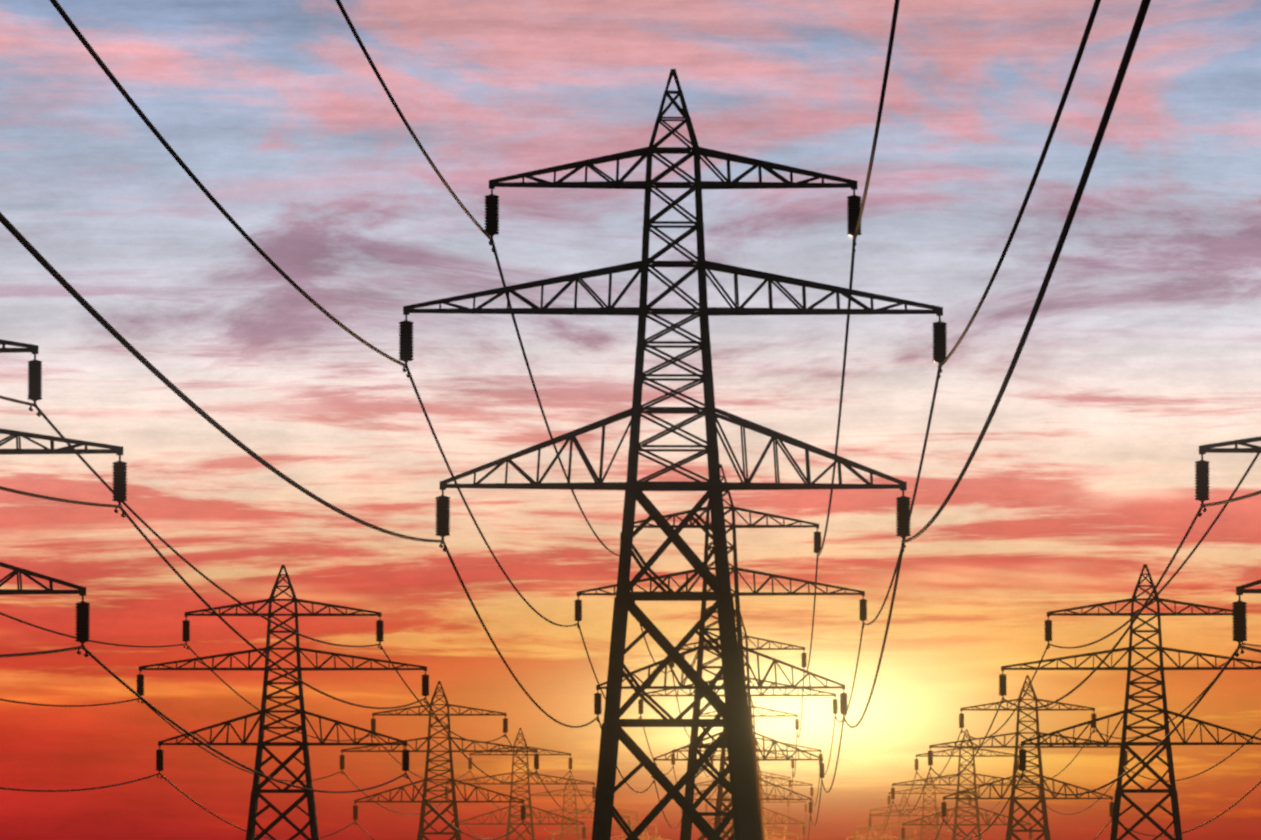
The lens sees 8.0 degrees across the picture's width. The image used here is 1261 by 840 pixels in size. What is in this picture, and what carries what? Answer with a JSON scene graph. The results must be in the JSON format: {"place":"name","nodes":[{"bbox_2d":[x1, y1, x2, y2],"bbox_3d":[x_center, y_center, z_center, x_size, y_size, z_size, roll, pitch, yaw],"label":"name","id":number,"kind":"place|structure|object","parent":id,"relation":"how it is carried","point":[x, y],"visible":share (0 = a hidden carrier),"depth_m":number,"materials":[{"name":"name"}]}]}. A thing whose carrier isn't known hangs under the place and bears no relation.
{"place":"outdoors","nodes":[
{"label":"outdoors","id":0,"kind":"place"},
{"bbox_2d":[0,0,1260,839],"label":"sky","id":1,"kind":"structure","parent":0,"point":[1141,351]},
{"label":"ground","id":2,"kind":"structure","parent":0,"visible":0},
{"bbox_2d":[0,339,126,648],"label":"pylon","id":3,"kind":"object","parent":2,"relation":"on","point":[82,634],"visible":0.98,"depth_m":285.81,"materials":[{"name":"metal"}]},
{"bbox_2d":[0,395,657,839],"bbox_3d":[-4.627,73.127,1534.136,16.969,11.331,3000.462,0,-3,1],"label":"conductors","id":4,"kind":"object","parent":3,"relation":"attached to","point":[98,661],"visible":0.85,"depth_m":431.04,"materials":[{"name":"grey metal"}]},
{"bbox_2d":[136,565,428,839],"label":"pylon","id":5,"kind":"object","parent":2,"relation":"on","point":[257,785],"visible":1,"depth_m":535.28,"materials":[{"name":"metal"}]},
{"bbox_2d":[339,681,538,839],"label":"pylon","id":6,"kind":"object","parent":2,"relation":"on","point":[456,833],"visible":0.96,"depth_m":784.96,"materials":[{"name":"metal"}]},
{"bbox_2d":[444,728,595,839],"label":"pylon","id":7,"kind":"object","parent":2,"relation":"on","point":[530,807],"visible":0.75,"depth_m":1034.47,"materials":[{"name":"metal"}]},
{"bbox_2d":[510,775,630,839],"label":"pylon","id":8,"kind":"object","parent":2,"relation":"on","point":[575,809],"visible":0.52,"depth_m":1284.04,"materials":[{"name":"metal"}]},
{"bbox_2d":[552,808,653,839],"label":"pylon","id":9,"kind":"object","parent":2,"relation":"on","point":[569,815],"visible":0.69,"depth_m":1534.03,"materials":[{"name":"metal"}]},
{"bbox_2d":[611,811,661,839],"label":"pylon","id":10,"kind":"object","parent":2,"relation":"on","point":[656,830],"visible":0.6,"depth_m":1783.57,"materials":[{"name":"metal"}]},
{"bbox_2d":[621,829,669,839],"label":"pylon","id":11,"kind":"object","parent":2,"relation":"on","point":[648,836],"visible":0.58,"depth_m":2033.06,"materials":[{"name":"metal"}]},
{"bbox_2d":[399,69,946,839],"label":"pylon","id":12,"kind":"object","parent":2,"relation":"on","point":[733,735],"visible":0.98,"depth_m":285.49,"materials":[{"name":"metal"}]},
{"bbox_2d":[0,0,1150,839],"bbox_3d":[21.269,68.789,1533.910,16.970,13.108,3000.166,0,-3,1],"label":"conductors","id":13,"kind":"object","parent":12,"relation":"hanging from","point":[126,344],"visible":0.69,"depth_m":198.67,"materials":[{"name":"grey metal"}]},
{"bbox_2d":[574,464,866,839],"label":"pylon","id":14,"kind":"object","parent":2,"relation":"on","point":[690,786],"visible":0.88,"depth_m":535.09,"materials":[{"name":"metal"}]},
{"bbox_2d":[638,615,837,839],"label":"pylon","id":15,"kind":"object","parent":2,"relation":"on","point":[720,796],"visible":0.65,"depth_m":784.79,"materials":[{"name":"metal"}]},
{"bbox_2d":[671,684,822,839],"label":"pylon","id":16,"kind":"object","parent":2,"relation":"on","point":[766,750],"visible":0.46,"depth_m":1034.46,"materials":[{"name":"metal"}]},
{"bbox_2d":[694,744,813,836],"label":"pylon","id":17,"kind":"object","parent":2,"relation":"on","point":[811,794],"visible":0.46,"depth_m":1283.95,"materials":[{"name":"metal"}]},
{"bbox_2d":[705,763,806,839],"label":"pylon","id":18,"kind":"object","parent":2,"relation":"on","point":[706,805],"visible":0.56,"depth_m":1533.53,"materials":[{"name":"metal"}]},
{"bbox_2d":[723,812,798,839],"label":"pylon","id":19,"kind":"object","parent":2,"relation":"on","point":[774,829],"visible":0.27,"depth_m":2032.75,"materials":[{"name":"metal"}]},
{"bbox_2d":[721,791,802,839],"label":"pylon","id":20,"kind":"object","parent":2,"relation":"on","point":[801,825],"visible":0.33,"depth_m":1783.46,"materials":[{"name":"metal"}]},
{"bbox_2d":[765,821,787,839],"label":"pylon","id":21,"kind":"object","parent":2,"relation":"on","point":[776,825],"visible":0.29,"depth_m":2282.44,"materials":[{"name":"metal"}]},
{"bbox_2d":[846,824,895,839],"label":"pylon","id":22,"kind":"object","parent":2,"relation":"on","point":[874,833],"visible":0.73,"depth_m":2032.38,"materials":[{"name":"metal"}]},
{"bbox_2d":[856,811,916,839],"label":"pylon","id":23,"kind":"object","parent":2,"relation":"on","point":[890,836],"visible":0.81,"depth_m":1782.73,"materials":[{"name":"metal"}]},
{"bbox_2d":[853,794,952,839],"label":"pylon","id":24,"kind":"object","parent":2,"relation":"on","point":[899,822],"visible":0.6,"depth_m":1533.03,"materials":[{"name":"metal"}]},
{"bbox_2d":[868,773,990,839],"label":"pylon","id":25,"kind":"object","parent":2,"relation":"on","point":[922,809],"visible":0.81,"depth_m":1283.30,"materials":[{"name":"metal"}]},
{"bbox_2d":[891,729,1040,839],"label":"pylon","id":26,"kind":"object","parent":2,"relation":"on","point":[955,825],"visible":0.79,"depth_m":1033.81,"materials":[{"name":"metal"}]},
{"bbox_2d":[928,675,1127,839],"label":"pylon","id":27,"kind":"object","parent":2,"relation":"on","point":[1044,817],"visible":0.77,"depth_m":784.12,"materials":[{"name":"metal"}]},
{"bbox_2d":[999,564,1260,839],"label":"pylon","id":28,"kind":"object","parent":2,"relation":"on","point":[1120,790],"visible":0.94,"depth_m":534.31,"materials":[{"name":"metal"}]},
{"bbox_2d":[1195,436,1260,647],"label":"pylon","id":29,"kind":"object","parent":2,"relation":"on","point":[1239,609],"visible":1,"depth_m":285.19,"materials":[{"name":"metal"}]},
{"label":"pylon","id":30,"kind":"object","parent":2,"relation":"on","visible":0},
{"bbox_2d":[856,453,1260,839],"bbox_3d":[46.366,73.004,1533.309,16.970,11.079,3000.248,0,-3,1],"label":"conductors","id":31,"kind":"object","parent":30,"relation":"attached to","point":[1147,603],"visible":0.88,"depth_m":430.94,"materials":[{"name":"grey metal"}]}
]}

